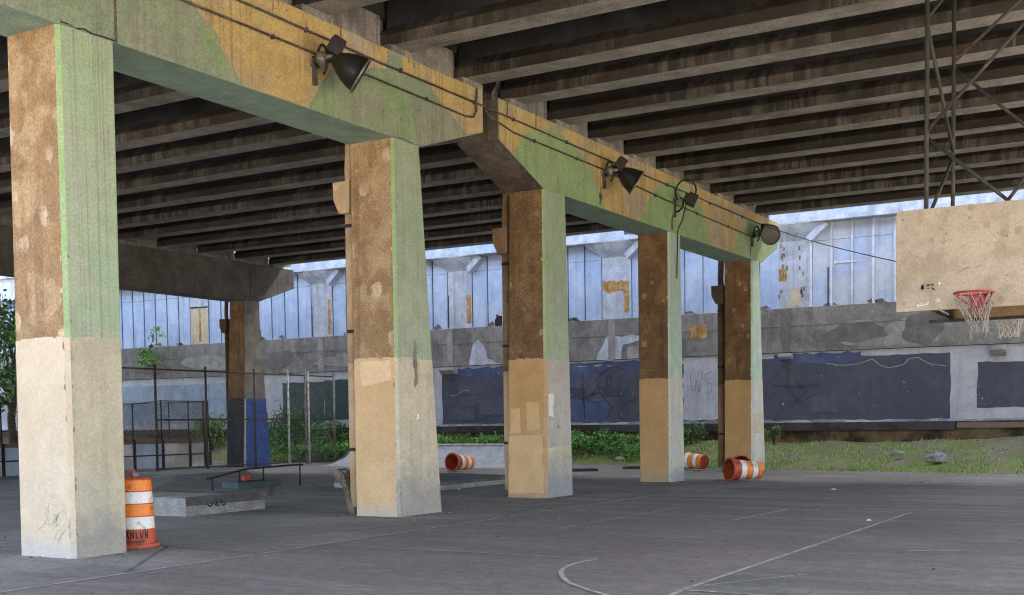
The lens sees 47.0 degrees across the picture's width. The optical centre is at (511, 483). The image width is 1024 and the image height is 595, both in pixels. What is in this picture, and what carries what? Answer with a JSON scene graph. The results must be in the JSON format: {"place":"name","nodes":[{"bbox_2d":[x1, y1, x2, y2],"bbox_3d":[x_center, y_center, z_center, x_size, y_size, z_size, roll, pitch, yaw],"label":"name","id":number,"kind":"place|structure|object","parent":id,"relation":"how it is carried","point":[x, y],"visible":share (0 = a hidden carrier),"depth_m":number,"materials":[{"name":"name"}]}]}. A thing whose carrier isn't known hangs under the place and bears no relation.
{"place":"outdoors","nodes":[
{"label":"outdoors","id":0,"kind":"place"},
{"bbox_2d":[0,189,1023,355],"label":"viaduct wall","id":1,"kind":"structure","parent":0,"point":[464,286],"depth_m":48.53,"materials":[{"name":"grey paint"}]},
{"bbox_2d":[0,461,1023,592],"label":"asphalt ground","id":2,"kind":"structure","parent":0,"point":[276,524],"depth_m":24.70,"materials":[{"name":"grey asphalt"}]},
{"bbox_2d":[0,385,17,443],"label":"side fence","id":3,"kind":"object","parent":2,"relation":"on","point":[9,386],"visible":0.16,"depth_m":46.80,"materials":[{"name":"metal"}]},
{"bbox_2d":[7,24,125,558],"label":"concrete column","id":4,"kind":"structure","parent":2,"relation":"on","point":[67,303],"depth_m":15.36,"materials":[{"name":"green paint"}]},
{"bbox_2d":[0,0,482,153],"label":"cap beam","id":5,"kind":"structure","parent":4,"relation":"on","point":[184,47],"depth_m":18.60,"materials":[{"name":"green paint"}]},
{"bbox_2d":[0,35,8,92],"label":"bridge girder","id":6,"kind":"object","parent":5,"relation":"on","point":[4,81],"depth_m":23.15,"materials":[{"name":"concrete"}]},
{"bbox_2d":[0,20,382,137],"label":"bridge girder","id":7,"kind":"object","parent":5,"relation":"on","point":[131,93],"visible":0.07,"depth_m":24.72,"materials":[{"name":"concrete"}]},
{"bbox_2d":[0,29,454,172],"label":"bridge girder","id":8,"kind":"object","parent":5,"relation":"on","point":[180,120],"visible":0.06,"depth_m":27.48,"materials":[{"name":"concrete"}]},
{"bbox_2d":[157,19,457,246],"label":"bridge deck","id":9,"kind":"structure","parent":5,"relation":"on","point":[384,26],"depth_m":24.08,"materials":[{"name":"concrete"}]},
{"bbox_2d":[0,212,293,301],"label":"cap beam","id":10,"kind":"structure","parent":9,"relation":"attached to","point":[148,265],"depth_m":45.52,"materials":[{"name":"grey concrete"}]},
{"bbox_2d":[181,0,477,117],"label":"conduit","id":11,"kind":"object","parent":5,"relation":"attached to","point":[272,36],"visible":0.84,"depth_m":18.84,"materials":[{"name":"metal"}]},
{"bbox_2d":[292,0,387,14],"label":"bridge girder","id":12,"kind":"object","parent":5,"relation":"on","point":[327,7],"visible":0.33,"depth_m":19.09,"materials":[{"name":"concrete"}]},
{"bbox_2d":[310,34,371,92],"bbox_3d":[-2.761,-6.758,18.993,0.985,0.880,0.644,-1,3,-11],"label":"floodlight","id":13,"kind":"object","parent":5,"relation":"attached to","point":[350,69],"visible":1,"depth_m":18.84,"materials":[{"name":"metal"}]},
{"bbox_2d":[236,0,479,104],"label":"conduit","id":14,"kind":"object","parent":5,"relation":"attached to","point":[306,29],"visible":1,"depth_m":20.10,"materials":[{"name":"metal"}]},
{"bbox_2d":[381,0,664,52],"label":"bridge girder","id":15,"kind":"object","parent":5,"relation":"on","point":[413,26],"visible":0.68,"depth_m":20.47,"materials":[{"name":"concrete"}]},
{"bbox_2d":[924,0,1023,319],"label":"hanging steel frame","id":16,"kind":"object","parent":15,"relation":"hanging from","point":[951,104],"visible":0.81,"depth_m":17.16,"materials":[{"name":"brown metal"}]},
{"bbox_2d":[896,199,1023,338],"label":"basketball hoop","id":17,"kind":"object","parent":16,"relation":"attached to","point":[965,257],"visible":1,"depth_m":16.63,"materials":[{"name":"brown wood"}]},
{"bbox_2d":[929,305,1023,338],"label":"basketball hoop","id":18,"kind":"object","parent":16,"relation":"attached to","point":[997,314],"visible":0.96,"depth_m":18.72,"materials":[{"name":"metal"}]},
{"bbox_2d":[454,0,935,83],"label":"bridge girder","id":19,"kind":"object","parent":5,"relation":"on","point":[640,30],"visible":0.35,"depth_m":21.49,"materials":[{"name":"concrete"}]},
{"bbox_2d":[0,400,211,475],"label":"metal fence","id":20,"kind":"object","parent":2,"relation":"on","point":[9,461],"visible":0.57,"depth_m":48.44,"materials":[{"name":"black metal"}]},
{"bbox_2d":[125,469,159,548],"bbox_3d":[-5.353,0.353,16.669,0.675,1.100,0.680,-2,3,-24],"label":"traffic barrel","id":21,"kind":"object","parent":2,"relation":"on","point":[140,525],"visible":0.81,"depth_m":16.45,"materials":[{"name":"orange plastic"}]},
{"bbox_2d":[15,360,335,479],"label":"chain link fence","id":22,"kind":"object","parent":2,"relation":"on","point":[206,419],"visible":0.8,"depth_m":47.29,"materials":[{"name":"metal"}]},
{"bbox_2d":[124,469,259,491],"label":"skate bank ramp","id":23,"kind":"structure","parent":2,"relation":"on","point":[177,480],"depth_m":33.81,"materials":[{"name":"concrete"}]},
{"bbox_2d":[152,490,264,516],"bbox_3d":[-6.537,0.390,23.635,2.206,0.372,2.170,1,3,30],"label":"concrete ledge","id":24,"kind":"object","parent":2,"relation":"on","point":[184,503],"visible":0.82,"depth_m":22.86,"materials":[{"name":"grey concrete"}]},
{"bbox_2d":[227,300,270,466],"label":"concrete column","id":25,"kind":"structure","parent":2,"relation":"on","point":[245,350],"depth_m":48.52,"materials":[{"name":"blue paint"}]},
{"bbox_2d":[219,302,229,433],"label":"drainpipe","id":26,"kind":"object","parent":25,"relation":"attached to","point":[224,324],"visible":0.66,"depth_m":48.95,"materials":[{"name":"metal"}]},
{"bbox_2d":[222,479,280,488],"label":"painted block","id":27,"kind":"structure","parent":2,"relation":"on","point":[251,484],"depth_m":32.31,"materials":[{"name":"teal paint"}]},
{"bbox_2d":[241,474,249,480],"bbox_3d":[-7.356,-0.155,32.501,0.100,0.194,0.240,1,3,30],"label":"red bag","id":28,"kind":"object","parent":27,"relation":"on","point":[244,477],"visible":0.84,"depth_m":32.45,"materials":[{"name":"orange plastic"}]},
{"bbox_2d":[206,463,302,490],"bbox_3d":[-7.158,-0.181,32.045,0.731,0.635,3.170,2,4,41],"label":"grind rail","id":29,"kind":"object","parent":2,"relation":"on","point":[245,469],"visible":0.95,"depth_m":32.16,"materials":[{"name":"black metal"}]},
{"bbox_2d":[334,468,356,513],"bbox_3d":[-3.098,0.135,22.327,0.505,0.851,0.286,1,3,30],"label":"concrete chunk","id":30,"kind":"object","parent":2,"relation":"on","point":[342,476],"visible":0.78,"depth_m":22.20,"materials":[{"name":"grey concrete"}]},
{"bbox_2d":[350,138,441,516],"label":"concrete column","id":31,"kind":"structure","parent":2,"relation":"on","point":[397,468],"depth_m":21.53,"materials":[{"name":"green paint"}]},
{"bbox_2d":[333,144,356,506],"bbox_3d":[-3.032,-3.049,22.060,0.385,6.976,0.400,1,3,30],"label":"drainpipe","id":32,"kind":"object","parent":31,"relation":"attached to","point":[342,196],"visible":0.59,"depth_m":21.92,"materials":[{"name":"black metal"}]},
{"bbox_2d":[325,444,504,467],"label":"quarter pipe","id":33,"kind":"object","parent":2,"relation":"on","point":[487,455],"visible":0.29,"depth_m":46.48,"materials":[{"name":"concrete"}]},
{"bbox_2d":[334,473,504,489],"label":"skate platform","id":34,"kind":"structure","parent":2,"relation":"on","point":[455,480],"depth_m":31.74,"materials":[{"name":"grey concrete"}]},
{"bbox_2d":[445,452,474,471],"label":"traffic barrel","id":35,"kind":"object","parent":2,"relation":"on","point":[454,462],"visible":1,"depth_m":41.30,"materials":[{"name":"orange plastic"}]},
{"bbox_2d":[0,496,1023,594],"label":"court paint","id":36,"kind":"object","parent":2,"relation":"on","point":[631,553],"visible":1,"depth_m":15.11,"materials":[{"name":"grey paint"}]},
{"bbox_2d":[0,495,1001,594],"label":"court line markings","id":37,"kind":"object","parent":36,"relation":"on","point":[562,575],"visible":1,"depth_m":14.34,"materials":[{"name":"paint"}]},
{"bbox_2d":[685,512,1023,594],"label":"court key paint","id":38,"kind":"object","parent":36,"relation":"on","point":[878,559],"visible":1,"depth_m":13.63,"materials":[{"name":"grey paint"}]},
{"bbox_2d":[907,550,958,550],"bbox_3d":[5.323,0.847,14.868,0.671,0.001,0.112,-1,3,4],"label":"court scuff marking","id":39,"kind":"object","parent":38,"relation":"on","point":[931,550],"visible":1,"depth_m":14.86,"materials":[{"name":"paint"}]},
{"bbox_2d":[2,465,1023,592],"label":"grit scatter","id":40,"kind":"object","parent":2,"relation":"on","point":[558,518],"visible":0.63,"depth_m":21.95,"materials":[{"name":"grey gravel"}]},
{"bbox_2d":[508,189,572,497],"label":"concrete column","id":41,"kind":"structure","parent":2,"relation":"on","point":[539,443],"depth_m":26.33,"materials":[{"name":"green paint"}]},
{"bbox_2d":[492,193,508,489],"bbox_3d":[-0.150,-3.334,26.842,0.385,6.975,0.400,1,3,30],"label":"drainpipe","id":42,"kind":"object","parent":41,"relation":"attached to","point":[501,240],"visible":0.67,"depth_m":26.67,"materials":[{"name":"black metal"}]},
{"bbox_2d":[458,80,777,262],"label":"cap beam","id":43,"kind":"structure","parent":41,"relation":"on","point":[505,160],"depth_m":28.47,"materials":[{"name":"green paint"}]},
{"bbox_2d":[0,47,500,193],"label":"bridge girder","id":44,"kind":"object","parent":43,"relation":"on","point":[257,137],"visible":0.29,"depth_m":29.24,"materials":[{"name":"metal"}]},
{"bbox_2d":[0,81,504,213],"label":"bridge girder","id":45,"kind":"object","parent":43,"relation":"on","point":[315,152],"visible":0.1,"depth_m":31.72,"materials":[{"name":"metal"}]},
{"bbox_2d":[117,101,550,213],"bbox_3d":[-7.312,-9.139,34.079,21.080,1.299,0.560,1,3,30],"label":"bridge girder","id":46,"kind":"object","parent":43,"relation":"on","point":[429,157],"visible":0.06,"depth_m":33.88,"materials":[{"name":"metal"}]},
{"bbox_2d":[117,122,590,228],"bbox_3d":[-6.274,-9.244,35.844,21.080,1.299,0.560,1,3,30],"label":"bridge girder","id":47,"kind":"object","parent":43,"relation":"on","point":[453,174],"visible":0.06,"depth_m":36.52,"materials":[{"name":"metal"}]},
{"bbox_2d":[118,140,624,240],"bbox_3d":[-5.236,-9.349,37.609,21.080,1.299,0.560,1,3,30],"label":"bridge girder","id":48,"kind":"object","parent":43,"relation":"on","point":[471,189],"visible":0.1,"depth_m":38.98,"materials":[{"name":"metal"}]},
{"bbox_2d":[157,156,656,247],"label":"bridge girder","id":49,"kind":"object","parent":43,"relation":"on","point":[474,204],"visible":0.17,"depth_m":41.08,"materials":[{"name":"metal"}]},
{"bbox_2d":[234,214,595,259],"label":"bridge girder","id":50,"kind":"object","parent":43,"relation":"on","point":[432,234],"visible":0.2,"depth_m":45.27,"materials":[{"name":"metal"}]},
{"bbox_2d":[197,171,684,253],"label":"bridge girder","id":51,"kind":"object","parent":43,"relation":"on","point":[468,218],"visible":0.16,"depth_m":43.30,"materials":[{"name":"metal"}]},
{"bbox_2d":[268,223,621,264],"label":"bridge girder","id":52,"kind":"object","parent":43,"relation":"on","point":[572,230],"visible":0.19,"depth_m":45.29,"materials":[{"name":"metal"}]},
{"bbox_2d":[484,91,752,236],"bbox_3d":[3.615,-7.912,30.805,0.141,0.888,16.298,1,3,30],"label":"conduit","id":53,"kind":"object","parent":43,"relation":"attached to","point":[576,158],"visible":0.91,"depth_m":27.16,"materials":[{"name":"metal"}]},
{"bbox_2d":[480,104,760,223],"bbox_3d":[3.762,-7.997,30.972,0.066,0.072,17.450,1,3,30],"label":"conduit","id":54,"kind":"object","parent":43,"relation":"attached to","point":[566,141],"visible":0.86,"depth_m":27.44,"materials":[{"name":"metal"}]},
{"bbox_2d":[602,156,644,193],"bbox_3d":[2.691,-7.387,28.310,1.032,0.888,0.624,0,3,16],"label":"floodlight","id":55,"kind":"object","parent":43,"relation":"attached to","point":[629,178],"visible":1,"depth_m":28.06,"materials":[{"name":"metal"}]},
{"bbox_2d":[674,179,698,277],"bbox_3d":[4.757,-6.961,32.060,0.695,2.656,0.434,0,3,11],"label":"box floodlight","id":56,"kind":"object","parent":43,"relation":"hanging from","point":[690,199],"visible":1,"depth_m":32.05,"materials":[{"name":"metal"}]},
{"bbox_2d":[711,261,724,466],"bbox_3d":[6.840,-4.292,38.786,0.420,7.474,0.400,1,3,30],"label":"drainpipe","id":57,"kind":"object","parent":43,"relation":"attached to","point":[718,294],"visible":0.88,"depth_m":38.67,"materials":[{"name":"metal"}]},
{"bbox_2d":[500,0,1023,104],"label":"bridge girder","id":58,"kind":"object","parent":43,"relation":"on","point":[866,29],"visible":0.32,"depth_m":22.12,"materials":[{"name":"concrete"}]},
{"bbox_2d":[751,223,779,246],"bbox_3d":[8.037,-7.904,37.399,0.642,0.755,0.920,-2,3,-17],"label":"floodlight","id":59,"kind":"object","parent":43,"relation":"attached to","point":[768,235],"visible":0.99,"depth_m":37.08,"materials":[{"name":"metal"}]},
{"bbox_2d":[769,227,895,261],"bbox_3d":[7.618,-5.916,28.648,0.018,4.067,19.939,-1,3,3],"label":"overhead cable","id":60,"kind":"object","parent":59,"relation":"attached to","point":[836,247],"visible":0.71,"depth_m":27.00,"materials":[{"name":"black rubber"}]},
{"bbox_2d":[547,20,1023,124],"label":"bridge girder","id":61,"kind":"object","parent":43,"relation":"on","point":[902,56],"visible":0.32,"depth_m":23.96,"materials":[{"name":"concrete"}]},
{"bbox_2d":[588,54,1023,141],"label":"bridge girder","id":62,"kind":"object","parent":43,"relation":"on","point":[1006,70],"visible":0.32,"depth_m":25.82,"materials":[{"name":"metal"}]},
{"bbox_2d":[624,82,1023,157],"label":"bridge girder","id":63,"kind":"object","parent":43,"relation":"on","point":[1008,96],"visible":0.32,"depth_m":27.69,"materials":[{"name":"metal"}]},
{"bbox_2d":[656,107,1023,171],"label":"bridge girder","id":64,"kind":"object","parent":43,"relation":"on","point":[982,122],"visible":0.32,"depth_m":29.54,"materials":[{"name":"metal"}]},
{"bbox_2d":[685,128,1023,184],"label":"bridge girder","id":65,"kind":"object","parent":43,"relation":"on","point":[1001,139],"visible":0.24,"depth_m":31.37,"materials":[{"name":"metal"}]},
{"bbox_2d":[710,146,1023,195],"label":"bridge girder","id":66,"kind":"object","parent":43,"relation":"on","point":[1002,156],"visible":0.16,"depth_m":33.23,"materials":[{"name":"metal"}]},
{"bbox_2d":[734,162,1023,205],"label":"bridge girder","id":67,"kind":"object","parent":43,"relation":"on","point":[1003,171],"visible":0.16,"depth_m":35.11,"materials":[{"name":"metal"}]},
{"bbox_2d":[755,177,1023,214],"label":"bridge girder","id":68,"kind":"object","parent":43,"relation":"on","point":[967,188],"visible":0.16,"depth_m":36.98,"materials":[{"name":"concrete"}]},
{"bbox_2d":[622,466,639,468],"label":"rubber wedge","id":69,"kind":"object","parent":2,"relation":"on","point":[631,467],"visible":0.5,"depth_m":41.28,"materials":[{"name":"black rubber"}]},
{"bbox_2d":[638,232,683,481],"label":"concrete column","id":70,"kind":"structure","parent":2,"relation":"on","point":[661,390],"depth_m":32.37,"materials":[{"name":"green paint"}]},
{"bbox_2d":[684,451,708,468],"bbox_3d":[6.154,-0.753,39.780,1.054,0.680,0.675,6,32,47],"label":"traffic barrel","id":71,"kind":"object","parent":2,"relation":"on","point":[695,461],"visible":0.8,"depth_m":39.52,"materials":[{"name":"orange plastic"}]},
{"bbox_2d":[733,454,751,460],"bbox_3d":[6.679,-0.512,34.886,0.675,0.680,1.054,-34,2,-3],"label":"traffic barrel","id":72,"kind":"object","parent":2,"relation":"on","point":[742,457],"visible":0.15,"depth_m":34.44,"materials":[{"name":"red plastic"}]},
{"bbox_2d":[723,457,763,481],"bbox_3d":[6.429,-0.373,32.383,1.054,0.675,0.680,1,37,-19],"label":"traffic barrel","id":73,"kind":"object","parent":2,"relation":"on","point":[735,469],"visible":1,"depth_m":32.22,"materials":[{"name":"orange plastic"}]},
{"bbox_2d":[724,260,764,469],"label":"concrete column","id":74,"kind":"structure","parent":2,"relation":"on","point":[744,424],"depth_m":38.23,"materials":[{"name":"green paint"}]},
{"bbox_2d":[0,436,1023,473],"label":"grass bank","id":75,"kind":"structure","parent":0,"point":[971,447],"depth_m":40.21,"materials":[{"name":"plant"}]},
{"bbox_2d":[189,407,226,450],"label":"shrub","id":76,"kind":"object","parent":75,"relation":"on","point":[216,424],"visible":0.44,"depth_m":58.18,"materials":[{"name":"green plant"}]},
{"bbox_2d":[267,413,290,450],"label":"shrub","id":77,"kind":"object","parent":75,"relation":"on","point":[270,430],"visible":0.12,"depth_m":55.77,"materials":[{"name":"green plant"}]},
{"bbox_2d":[214,434,348,461],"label":"shrub","id":78,"kind":"object","parent":75,"relation":"on","point":[318,448],"visible":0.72,"depth_m":53.43,"materials":[{"name":"green plant"}]},
{"bbox_2d":[268,390,325,458],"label":"shrub","id":79,"kind":"object","parent":75,"relation":"on","point":[294,425],"visible":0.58,"depth_m":54.56,"materials":[{"name":"green plant"}]},
{"bbox_2d":[299,413,348,459],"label":"shrub","id":80,"kind":"object","parent":75,"relation":"on","point":[340,434],"visible":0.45,"depth_m":53.46,"materials":[{"name":"green plant"}]},
{"bbox_2d":[437,431,503,443],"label":"weed belt","id":81,"kind":"object","parent":75,"relation":"on","point":[481,439],"visible":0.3,"depth_m":50.06,"materials":[{"name":"green plant"}]},
{"bbox_2d":[571,428,700,460],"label":"weed patch","id":82,"kind":"object","parent":75,"relation":"on","point":[579,439],"visible":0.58,"depth_m":47.07,"materials":[{"name":"green plant"}]},
{"bbox_2d":[683,422,708,443],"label":"shrub","id":83,"kind":"object","parent":75,"relation":"on","point":[690,433],"visible":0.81,"depth_m":45.64,"materials":[{"name":"green plant"}]},
{"bbox_2d":[764,425,781,444],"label":"shrub","id":84,"kind":"object","parent":75,"relation":"on","point":[772,433],"visible":0.96,"depth_m":44.16,"materials":[{"name":"green plant"}]},
{"bbox_2d":[890,451,904,454],"bbox_3d":[12.827,-1.018,39.102,0.502,0.132,0.269,1,3,30],"label":"boulder","id":85,"kind":"object","parent":75,"relation":"on","point":[897,453],"visible":1,"depth_m":39.02,"materials":[{"name":"grey stone"}]},
{"bbox_2d":[924,451,949,461],"bbox_3d":[13.645,-0.857,37.716,0.770,0.334,0.542,1,3,30],"label":"boulder","id":86,"kind":"object","parent":75,"relation":"on","point":[937,456],"visible":1,"depth_m":37.53,"materials":[{"name":"grey stone"}]},
{"bbox_2d":[918,439,1023,460],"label":"rubble scatter","id":87,"kind":"object","parent":75,"relation":"on","point":[938,448],"visible":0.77,"depth_m":38.41,"materials":[{"name":"grey stone"}]},
{"bbox_2d":[572,468,597,471],"bbox_3d":[2.457,-0.452,40.117,0.900,0.117,0.440,-1,3,-8],"label":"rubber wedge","id":88,"kind":"object","parent":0,"point":[582,469],"visible":0.78,"depth_m":39.91,"materials":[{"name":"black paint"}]},
{"label":"ground","id":89,"kind":"structure","parent":0,"visible":0},
{"bbox_2d":[0,289,17,443],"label":"leafy tree","id":90,"kind":"object","parent":89,"relation":"on","point":[7,338],"visible":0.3,"depth_m":57.43,"materials":[{"name":"green plant"}]},
{"bbox_2d":[0,302,1023,442],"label":"retaining wall","id":91,"kind":"structure","parent":89,"relation":"on","point":[877,372],"depth_m":45.09,"materials":[{"name":"grey concrete"}]},
{"bbox_2d":[136,326,166,367],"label":"sapling","id":92,"kind":"object","parent":91,"relation":"on","point":[144,352],"visible":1,"depth_m":61.12,"materials":[{"name":"green plant"}]}
]}

